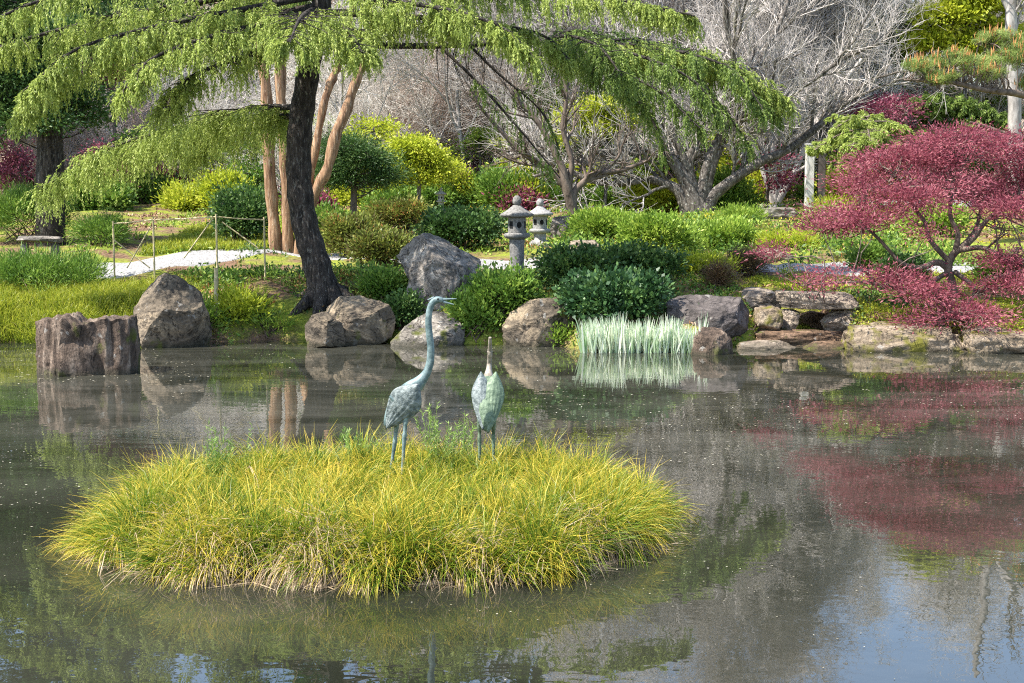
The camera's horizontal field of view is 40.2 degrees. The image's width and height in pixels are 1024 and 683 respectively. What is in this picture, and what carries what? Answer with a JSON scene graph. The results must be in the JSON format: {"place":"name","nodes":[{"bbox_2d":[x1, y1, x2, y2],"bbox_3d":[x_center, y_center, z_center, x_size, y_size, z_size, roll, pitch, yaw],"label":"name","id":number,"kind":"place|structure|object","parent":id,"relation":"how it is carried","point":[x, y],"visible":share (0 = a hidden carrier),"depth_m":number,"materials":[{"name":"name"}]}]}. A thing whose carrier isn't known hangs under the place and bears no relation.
{"place":"outdoors","nodes":[
{"label":"outdoors","id":0,"kind":"place"},
{"bbox_2d":[231,553,617,580],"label":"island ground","id":1,"kind":"structure","parent":0,"point":[266,575],"depth_m":9.45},
{"bbox_2d":[38,422,705,604],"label":"island grass","id":2,"kind":"structure","parent":1,"relation":"on","point":[368,517],"depth_m":9.85,"materials":[{"name":"plant"}]},
{"bbox_2d":[384,296,455,473],"bbox_3d":[-0.798,0.436,11.665,0.678,1.629,0.232,0,6,0],"label":"heron statue","id":3,"kind":"object","parent":1,"relation":"on","point":[404,404],"visible":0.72,"depth_m":11.59,"materials":[{"name":"teal metal"}]},
{"bbox_2d":[471,337,504,466],"bbox_3d":[-0.206,0.591,12.064,0.277,1.256,0.311,6,9,43],"label":"heron statue","id":4,"kind":"object","parent":1,"relation":"on","point":[487,394],"visible":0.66,"depth_m":11.99,"materials":[{"name":"green metal"}]},
{"bbox_2d":[0,339,1023,682],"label":"pond water","id":5,"kind":"structure","parent":0,"point":[882,529],"depth_m":11.01,"materials":[{"name":"liquid"}]},
{"bbox_2d":[35,312,140,376],"bbox_3d":[-6.104,0.157,20.089,1.473,1.157,1.076,0,6,0],"label":"boulder","id":6,"kind":"object","parent":5,"relation":"in","point":[74,344],"visible":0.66,"depth_m":19.73,"materials":[{"name":"stone"}]},
{"bbox_2d":[305,311,345,347],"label":"boulder","id":7,"kind":"object","parent":5,"relation":"on","point":[324,329],"visible":1,"depth_m":23.23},
{"bbox_2d":[574,311,708,352],"bbox_3d":[2.101,-0.154,22.616,2.200,0.709,0.854,0,6,0],"label":"iris row","id":8,"kind":"object","parent":5,"relation":"in","point":[619,337],"visible":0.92,"depth_m":22.45,"materials":[{"name":"green plant"}]},
{"bbox_2d":[0,2,1023,351],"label":"ground","id":9,"kind":"structure","parent":0,"point":[132,246],"depth_m":29.55,"materials":[{"name":"plant"}]},
{"bbox_2d":[0,137,36,189],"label":"red leafing tree","id":10,"kind":"object","parent":9,"relation":"on","point":[16,163],"visible":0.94,"depth_m":45.33,"materials":[{"name":"brown plant"}]},
{"bbox_2d":[0,174,87,243],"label":"feathery juniper","id":11,"kind":"object","parent":9,"relation":"on","point":[8,206],"visible":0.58,"depth_m":33.56,"materials":[{"name":"green plant"}]},
{"bbox_2d":[0,238,121,293],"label":"feathery juniper","id":12,"kind":"object","parent":9,"relation":"on","point":[34,267],"visible":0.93,"depth_m":25.72,"materials":[{"name":"green plant"}]},
{"bbox_2d":[0,0,151,246],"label":"evergreen tree","id":13,"kind":"object","parent":9,"relation":"on","point":[50,153],"visible":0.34,"depth_m":32.93,"materials":[{"name":"green plant"}]},
{"bbox_2d":[0,54,154,168],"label":"leafless bush","id":14,"kind":"object","parent":9,"relation":"on","point":[132,114],"visible":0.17,"depth_m":50.04,"materials":[{"name":"grey plant"}]},
{"bbox_2d":[55,202,138,247],"bbox_3d":[-9.686,-2.667,32.885,1.869,1.189,1.775,0,6,0],"label":"feathery juniper","id":15,"kind":"object","parent":9,"relation":"on","point":[102,230],"visible":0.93,"depth_m":32.69,"materials":[{"name":"green plant"}]},
{"bbox_2d":[65,175,142,210],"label":"woodland shrub","id":16,"kind":"object","parent":9,"relation":"on","point":[125,199],"visible":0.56,"depth_m":43.74,"materials":[{"name":"green plant"}]},
{"bbox_2d":[119,166,172,204],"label":"woodland shrub","id":17,"kind":"object","parent":9,"relation":"on","point":[143,198],"visible":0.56,"depth_m":47.49,"materials":[{"name":"green plant"}]},
{"bbox_2d":[0,221,335,342],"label":"bank grass","id":18,"kind":"structure","parent":9,"relation":"on","point":[20,309],"depth_m":24.81,"materials":[{"name":"plant"}]},
{"bbox_2d":[133,273,211,347],"bbox_3d":[-5.716,-0.433,23.413,1.272,1.435,0.886,0,6,0],"label":"boulder","id":19,"kind":"object","parent":9,"relation":"on","point":[170,311],"visible":0.87,"depth_m":23.19,"materials":[{"name":"stone"}]},
{"bbox_2d":[150,176,211,211],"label":"woodland bush","id":20,"kind":"object","parent":9,"relation":"on","point":[174,198],"visible":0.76,"depth_m":44.99,"materials":[{"name":"yellow plant"}]},
{"bbox_2d":[112,214,265,285],"bbox_3d":[-6.194,-1.624,26.371,3.065,1.562,0.578,1,6,10],"label":"bamboo fence","id":21,"kind":"object","parent":9,"relation":"on","point":[153,232],"visible":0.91,"depth_m":26.37,"materials":[{"name":"wood"}]},
{"bbox_2d":[147,57,260,178],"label":"leafless bush","id":22,"kind":"object","parent":9,"relation":"on","point":[208,105],"visible":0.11,"depth_m":51.12,"materials":[{"name":"grey plant"}]},
{"bbox_2d":[188,163,255,209],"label":"woodland bush","id":23,"kind":"object","parent":9,"relation":"on","point":[204,187],"visible":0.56,"depth_m":44.53,"materials":[{"name":"yellow plant"}]},
{"bbox_2d":[199,177,278,241],"bbox_3d":[-6.525,-3.105,33.642,1.654,1.724,1.885,-5,8,-39],"label":"green shrub","id":24,"kind":"object","parent":9,"relation":"on","point":[241,203],"visible":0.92,"depth_m":33.36,"materials":[{"name":"green plant"}]},
{"bbox_2d":[205,273,279,327],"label":"fern clump","id":25,"kind":"object","parent":9,"relation":"on","point":[242,303],"visible":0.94,"depth_m":24.44,"materials":[{"name":"green plant"}]},
{"bbox_2d":[214,135,280,190],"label":"leafing tree","id":26,"kind":"object","parent":9,"relation":"on","point":[255,174],"visible":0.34,"depth_m":46.33,"materials":[{"name":"green plant"}]},
{"bbox_2d":[222,0,377,253],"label":"smooth bark tree","id":27,"kind":"object","parent":9,"relation":"on","point":[286,241],"visible":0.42,"depth_m":31.36,"materials":[{"name":"wood"}]},
{"bbox_2d":[253,0,450,144],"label":"bare tree","id":28,"kind":"object","parent":9,"relation":"on","point":[321,83],"visible":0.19,"depth_m":49.34,"materials":[{"name":"grey plant"}]},
{"bbox_2d":[318,209,396,257],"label":"rusty azalea","id":29,"kind":"object","parent":9,"relation":"on","point":[335,227],"visible":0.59,"depth_m":30.93,"materials":[{"name":"green plant"}]},
{"bbox_2d":[326,295,395,344],"bbox_3d":[-2.603,-0.307,23.905,1.222,0.932,0.859,0,6,0],"label":"boulder","id":30,"kind":"object","parent":9,"relation":"on","point":[364,320],"visible":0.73,"depth_m":23.71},
{"bbox_2d":[314,125,418,215],"bbox_3d":[-4.077,-4.028,35.763,3.601,3.031,2.446,0,6,0],"label":"dense pine tree","id":31,"kind":"object","parent":9,"relation":"on","point":[355,156],"visible":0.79,"depth_m":35.47,"materials":[{"name":"green plant"}]},
{"bbox_2d":[342,112,410,171],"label":"leafing tree","id":32,"kind":"object","parent":9,"relation":"on","point":[376,127],"visible":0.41,"depth_m":46.52,"materials":[{"name":"yellow plant"}]},
{"bbox_2d":[337,222,416,265],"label":"rusty azalea","id":33,"kind":"object","parent":9,"relation":"on","point":[379,245],"visible":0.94,"depth_m":28.65,"materials":[{"name":"green plant"}]},
{"bbox_2d":[347,257,408,300],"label":"leafy shrub","id":34,"kind":"object","parent":9,"relation":"on","point":[378,282],"visible":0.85,"depth_m":25.12,"materials":[{"name":"green plant"}]},
{"bbox_2d":[183,257,577,347],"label":"bank plants","id":35,"kind":"object","parent":9,"relation":"on","point":[226,276],"visible":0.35,"depth_m":26.69,"materials":[{"name":"green plant"}]},
{"bbox_2d":[276,41,486,176],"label":"leafless bush","id":36,"kind":"object","parent":9,"relation":"on","point":[377,88],"visible":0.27,"depth_m":53.22,"materials":[{"name":"grey plant"}]},
{"bbox_2d":[358,192,434,229],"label":"rusty azalea","id":37,"kind":"object","parent":9,"relation":"on","point":[399,210],"visible":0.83,"depth_m":37.46,"materials":[{"name":"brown plant"}]},
{"bbox_2d":[0,0,800,315],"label":"cedar tree","id":38,"kind":"object","parent":9,"relation":"on","point":[274,32],"visible":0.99,"depth_m":23.85,"materials":[{"name":"green plant"}]},
{"bbox_2d":[380,285,431,331],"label":"leafy shrub","id":39,"kind":"object","parent":9,"relation":"on","point":[405,307],"visible":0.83,"depth_m":24.30,"materials":[{"name":"green plant"}]},
{"bbox_2d":[351,0,487,164],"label":"leafless bush","id":40,"kind":"object","parent":9,"relation":"on","point":[433,109],"visible":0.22,"depth_m":54.74,"materials":[{"name":"grey plant"}]},
{"bbox_2d":[351,60,490,158],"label":"leafless bush","id":41,"kind":"object","parent":9,"relation":"on","point":[414,125],"visible":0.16,"depth_m":54.42,"materials":[{"name":"grey plant"}]},
{"bbox_2d":[377,129,468,201],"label":"lime tree","id":42,"kind":"object","parent":9,"relation":"on","point":[427,158],"visible":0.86,"depth_m":42.36,"materials":[{"name":"yellow plant"}]},
{"bbox_2d":[390,311,464,346],"bbox_3d":[-1.426,-0.108,23.803,1.266,0.764,1.076,0,6,0],"label":"boulder","id":43,"kind":"object","parent":9,"relation":"on","point":[446,331],"visible":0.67,"depth_m":23.60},
{"bbox_2d":[331,0,532,169],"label":"bare tree","id":44,"kind":"object","parent":9,"relation":"on","point":[457,124],"visible":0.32,"depth_m":51.93,"materials":[{"name":"grey plant"}]},
{"bbox_2d":[177,259,691,313],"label":"bank plants","id":45,"kind":"object","parent":9,"relation":"on","point":[340,279],"visible":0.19,"depth_m":25.86,"materials":[{"name":"green plant"}]},
{"bbox_2d":[397,233,480,313],"bbox_3d":[-1.325,-1.157,25.197,1.545,1.594,1.114,0,6,0],"label":"boulder","id":46,"kind":"object","parent":9,"relation":"on","point":[434,266],"visible":0.56,"depth_m":24.82,"materials":[{"name":"stone"}]},
{"bbox_2d":[408,199,507,249],"bbox_3d":[-1.170,-2.723,32.790,2.548,1.248,2.357,0,6,0],"label":"dark shrub","id":47,"kind":"object","parent":9,"relation":"on","point":[462,224],"visible":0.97,"depth_m":32.18,"materials":[{"name":"green plant"}]},
{"bbox_2d":[439,280,506,342],"bbox_3d":[-0.570,-0.470,24.012,1.287,1.245,1.196,-3,7,-23],"label":"leafy shrub","id":48,"kind":"object","parent":9,"relation":"on","point":[469,313],"visible":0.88,"depth_m":23.82,"materials":[{"name":"green plant"}]},
{"bbox_2d":[442,123,513,171],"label":"leafing tree","id":49,"kind":"object","parent":9,"relation":"on","point":[476,136],"visible":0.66,"depth_m":51.35,"materials":[{"name":"green plant"}]},
{"bbox_2d":[455,256,554,327],"bbox_3d":[-0.129,-0.819,24.044,1.667,1.320,1.413,3,7,29],"label":"leafy shrub","id":50,"kind":"object","parent":9,"relation":"on","point":[510,288],"visible":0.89,"depth_m":23.75,"materials":[{"name":"green plant"}]},
{"bbox_2d":[462,162,557,212],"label":"woodland shrub","id":51,"kind":"object","parent":9,"relation":"on","point":[490,181],"visible":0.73,"depth_m":44.13,"materials":[{"name":"green plant"}]},
{"bbox_2d":[2,266,1022,346],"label":"ground cover","id":52,"kind":"object","parent":9,"relation":"on","point":[733,287],"visible":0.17,"depth_m":25.58,"materials":[{"name":"green plant"}]},
{"bbox_2d":[500,195,533,272],"bbox_3d":[0.096,-1.935,26.848,0.655,1.722,0.654,0,6,0],"label":"stone lantern","id":53,"kind":"object","parent":9,"relation":"on","point":[516,214],"visible":0.85,"depth_m":26.70,"materials":[{"name":"stone"}]},
{"bbox_2d":[481,180,555,211],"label":"magenta azalea","id":54,"kind":"object","parent":9,"relation":"on","point":[525,204],"visible":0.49,"depth_m":43.75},
{"bbox_2d":[422,0,628,161],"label":"bare tree","id":55,"kind":"object","parent":9,"relation":"on","point":[491,58],"visible":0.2,"depth_m":48.47,"materials":[{"name":"grey plant"}]},
{"bbox_2d":[30,197,1023,251],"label":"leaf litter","id":56,"kind":"object","parent":9,"relation":"on","point":[205,214],"visible":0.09,"depth_m":38.88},
{"bbox_2d":[501,297,573,346],"bbox_3d":[0.444,-0.239,23.629,1.252,1.041,0.824,0,6,0],"label":"boulder","id":57,"kind":"object","parent":9,"relation":"on","point":[523,325],"visible":0.64,"depth_m":23.38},
{"bbox_2d":[529,198,552,247],"bbox_3d":[0.647,-2.723,32.395,0.640,1.172,0.639,0,6,0],"label":"stone lantern","id":58,"kind":"object","parent":9,"relation":"on","point":[540,230],"visible":0.94,"depth_m":32.26,"materials":[{"name":"stone"}]},
{"bbox_2d":[60,199,1023,255],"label":"ground cover","id":59,"kind":"object","parent":9,"relation":"on","point":[480,250],"visible":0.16,"depth_m":34.83,"materials":[{"name":"green plant"}]},
{"bbox_2d":[65,266,1021,344],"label":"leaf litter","id":60,"kind":"object","parent":9,"relation":"on","point":[741,288],"visible":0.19,"depth_m":25.68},
{"bbox_2d":[428,23,674,235],"bbox_3d":[0.995,-5.206,34.304,6.012,5.353,2.740,0,6,0],"label":"leafless tree","id":61,"kind":"object","parent":9,"relation":"on","point":[565,181],"visible":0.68,"depth_m":34.24,"materials":[{"name":"grey plant"}]},
{"bbox_2d":[235,212,911,264],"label":"bank plants","id":62,"kind":"object","parent":9,"relation":"on","point":[250,246],"visible":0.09,"depth_m":31.18,"materials":[{"name":"green plant"}]},
{"bbox_2d":[529,239,639,289],"bbox_3d":[1.325,-1.338,25.624,2.088,1.105,1.866,0,6,0],"label":"camellia shrub","id":63,"kind":"object","parent":9,"relation":"on","point":[556,260],"visible":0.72,"depth_m":25.21,"materials":[{"name":"green plant"}]},
{"bbox_2d":[542,90,642,207],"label":"leafing tree","id":64,"kind":"object","parent":9,"relation":"on","point":[597,107],"visible":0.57,"depth_m":43.26,"materials":[{"name":"green plant"}]},
{"bbox_2d":[494,0,696,176],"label":"bare tree","id":65,"kind":"object","parent":9,"relation":"on","point":[606,29],"visible":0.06,"depth_m":51.09,"materials":[{"name":"grey plant"}]},
{"bbox_2d":[560,199,640,241],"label":"azalea shrub","id":66,"kind":"object","parent":9,"relation":"on","point":[594,220],"visible":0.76,"depth_m":33.29,"materials":[{"name":"green plant"}]},
{"bbox_2d":[232,216,976,264],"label":"bank plants","id":67,"kind":"object","parent":9,"relation":"on","point":[838,257],"visible":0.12,"depth_m":31.80,"materials":[{"name":"green plant"}]},
{"bbox_2d":[546,256,680,325],"bbox_3d":[1.716,-0.794,23.522,2.047,1.243,1.754,-4,7,-30],"label":"glossy shrub","id":68,"kind":"object","parent":9,"relation":"on","point":[630,292],"visible":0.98,"depth_m":23.14,"materials":[{"name":"green plant"}]},
{"bbox_2d":[614,165,677,212],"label":"woodland bush","id":69,"kind":"object","parent":9,"relation":"on","point":[652,199],"visible":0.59,"depth_m":44.18,"materials":[{"name":"green plant"}]},
{"bbox_2d":[601,234,694,282],"bbox_3d":[2.322,-1.444,26.258,2.074,1.133,1.850,-3,7,-26],"label":"camellia shrub","id":70,"kind":"object","parent":9,"relation":"on","point":[668,261],"visible":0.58,"depth_m":25.98,"materials":[{"name":"green plant"}]},
{"bbox_2d":[611,202,711,253],"bbox_3d":[3.244,-2.398,30.443,2.197,1.285,2.005,0,6,0],"label":"azalea shrub","id":71,"kind":"object","parent":9,"relation":"on","point":[651,226],"visible":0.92,"depth_m":29.98,"materials":[{"name":"green plant"}]},
{"bbox_2d":[655,242,745,275],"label":"azalea shrub","id":72,"kind":"object","parent":9,"relation":"on","point":[696,259],"visible":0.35,"depth_m":26.98,"materials":[{"name":"green plant"}]},
{"bbox_2d":[666,294,748,338],"bbox_3d":[3.312,-0.289,23.554,1.452,0.972,1.029,0,6,0],"label":"boulder","id":73,"kind":"object","parent":9,"relation":"on","point":[728,315],"visible":0.56,"depth_m":23.33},
{"bbox_2d":[690,326,733,354],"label":"boulder","id":74,"kind":"object","parent":9,"relation":"on","point":[711,341],"visible":0.64,"depth_m":22.24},
{"bbox_2d":[693,254,744,286],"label":"brown bush","id":75,"kind":"object","parent":9,"relation":"on","point":[719,274],"visible":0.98,"depth_m":25.61,"materials":[{"name":"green plant"}]},
{"bbox_2d":[690,211,761,248],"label":"azalea shrub","id":76,"kind":"object","parent":9,"relation":"on","point":[731,227],"visible":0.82,"depth_m":32.38,"materials":[{"name":"green plant"}]},
{"bbox_2d":[480,0,982,215],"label":"bare tree","id":77,"kind":"object","parent":9,"relation":"on","point":[689,190],"visible":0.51,"depth_m":43.11,"materials":[{"name":"grey plant"}]},
{"bbox_2d":[724,243,775,277],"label":"brown bush","id":78,"kind":"object","parent":9,"relation":"on","point":[751,262],"visible":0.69,"depth_m":27.90,"materials":[{"name":"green plant"}]},
{"bbox_2d":[639,0,864,163],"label":"bare tree","id":79,"kind":"object","parent":9,"relation":"on","point":[765,21],"visible":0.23,"depth_m":48.27,"materials":[{"name":"grey plant"}]},
{"bbox_2d":[740,287,780,309],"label":"bank stone","id":80,"kind":"object","parent":9,"relation":"on","point":[754,297],"visible":0.66,"depth_m":24.75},
{"bbox_2d":[726,142,802,207],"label":"red leafing tree","id":81,"kind":"object","parent":9,"relation":"on","point":[785,182],"visible":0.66,"depth_m":45.39,"materials":[{"name":"brown plant"}]},
{"bbox_2d":[538,203,1013,266],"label":"bank plants","id":82,"kind":"object","parent":9,"relation":"on","point":[846,242],"visible":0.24,"depth_m":31.95,"materials":[{"name":"green plant"}]},
{"bbox_2d":[750,221,825,250],"bbox_3d":[6.374,-2.322,32.194,1.844,0.932,1.403,0,6,0],"label":"juniper","id":83,"kind":"object","parent":9,"relation":"on","point":[801,238],"visible":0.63,"depth_m":32.00,"materials":[{"name":"yellow plant"}]},
{"bbox_2d":[728,14,862,203],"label":"leafless shrub tree","id":84,"kind":"object","parent":9,"relation":"on","point":[776,196],"visible":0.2,"depth_m":46.98,"materials":[{"name":"grey plant"}]},
{"bbox_2d":[693,0,903,187],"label":"bare tree","id":85,"kind":"object","parent":9,"relation":"on","point":[824,31],"visible":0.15,"depth_m":49.62,"materials":[{"name":"grey plant"}]},
{"bbox_2d":[754,329,842,346],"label":"step stone","id":86,"kind":"object","parent":9,"relation":"on","point":[798,337],"visible":0.49,"depth_m":23.45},
{"bbox_2d":[753,305,782,330],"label":"block stone","id":87,"kind":"object","parent":86,"relation":"on","point":[768,318],"visible":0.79,"depth_m":23.73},
{"bbox_2d":[700,0,918,173],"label":"bare tree","id":88,"kind":"object","parent":9,"relation":"on","point":[833,104],"visible":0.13,"depth_m":48.92,"materials":[{"name":"grey plant"}]},
{"bbox_2d":[775,290,858,309],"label":"slab stone","id":89,"kind":"object","parent":9,"relation":"on","point":[802,300],"visible":0.89,"depth_m":23.87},
{"bbox_2d":[758,0,919,171],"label":"bare tree","id":90,"kind":"object","parent":9,"relation":"on","point":[850,47],"visible":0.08,"depth_m":50.56,"materials":[{"name":"grey plant"}]},
{"bbox_2d":[688,266,1023,333],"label":"ground cover","id":91,"kind":"object","parent":9,"relation":"on","point":[766,280],"visible":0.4,"depth_m":24.43,"materials":[{"name":"green plant"}]},
{"bbox_2d":[764,0,955,151],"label":"bare tree","id":92,"kind":"object","parent":9,"relation":"on","point":[906,3],"visible":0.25,"depth_m":50.48,"materials":[{"name":"grey plant"}]},
{"bbox_2d":[805,109,917,209],"bbox_3d":[10.157,-5.119,40.448,3.448,3.292,2.443,-5,8,-40],"label":"layered conifer tree","id":93,"kind":"object","parent":9,"relation":"on","point":[871,129],"visible":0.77,"depth_m":39.95,"materials":[{"name":"green plant"}]},
{"bbox_2d":[703,264,1023,324],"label":"bank plants","id":94,"kind":"object","parent":9,"relation":"on","point":[857,295],"visible":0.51,"depth_m":24.50,"materials":[{"name":"green plant"}]},
{"bbox_2d":[840,236,897,270],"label":"green shrub","id":95,"kind":"object","parent":9,"relation":"on","point":[872,251],"visible":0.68,"depth_m":27.73,"materials":[{"name":"green plant"}]},
{"bbox_2d":[735,117,1023,334],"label":"red maple tree","id":96,"kind":"object","parent":9,"relation":"on","point":[981,183],"visible":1,"depth_m":23.52,"materials":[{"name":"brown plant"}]},
{"bbox_2d":[854,0,930,143],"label":"tree","id":97,"kind":"object","parent":9,"relation":"on","point":[900,57],"visible":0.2,"depth_m":51.74,"materials":[{"name":"grey plant"}]},
{"bbox_2d":[861,92,931,201],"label":"red leafing tree","id":98,"kind":"object","parent":9,"relation":"on","point":[901,110],"visible":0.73,"depth_m":45.59,"materials":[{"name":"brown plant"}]},
{"bbox_2d":[841,321,952,351],"bbox_3d":[6.328,-0.033,23.160,1.729,0.579,1.196,0,6,0],"label":"ledge stone","id":99,"kind":"object","parent":9,"relation":"on","point":[882,336],"visible":0.81,"depth_m":22.69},
{"bbox_2d":[864,244,936,283],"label":"green shrub","id":100,"kind":"object","parent":9,"relation":"on","point":[901,255],"visible":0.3,"depth_m":26.19,"materials":[{"name":"green plant"}]},
{"bbox_2d":[886,195,980,237],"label":"green shrub","id":101,"kind":"object","parent":9,"relation":"on","point":[944,218],"visible":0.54,"depth_m":34.86,"materials":[{"name":"green plant"}]},
{"bbox_2d":[890,91,1022,196],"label":"spreading conifer tree","id":102,"kind":"object","parent":9,"relation":"on","point":[984,111],"visible":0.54,"depth_m":48.47,"materials":[{"name":"green plant"}]},
{"bbox_2d":[891,0,1023,191],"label":"spring lime tree","id":103,"kind":"object","parent":9,"relation":"on","point":[962,17],"visible":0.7,"depth_m":49.62,"materials":[{"name":"green plant"}]},
{"bbox_2d":[901,24,1023,138],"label":"pine tree","id":104,"kind":"object","parent":9,"relation":"on","point":[1007,46],"visible":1,"depth_m":31.90,"materials":[{"name":"green plant"}]},
{"bbox_2d":[959,326,1023,353],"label":"ledge stone","id":105,"kind":"object","parent":9,"relation":"on","point":[988,341],"visible":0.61,"depth_m":22.34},
{"bbox_2d":[994,0,1023,184],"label":"pale trunk tree","id":106,"kind":"object","parent":9,"relation":"on","point":[1012,8],"visible":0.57,"depth_m":47.21,"materials":[{"name":"white plant"}]},
{"bbox_2d":[92,249,978,277],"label":"garden path","id":107,"kind":"structure","parent":0,"point":[194,257],"depth_m":29.41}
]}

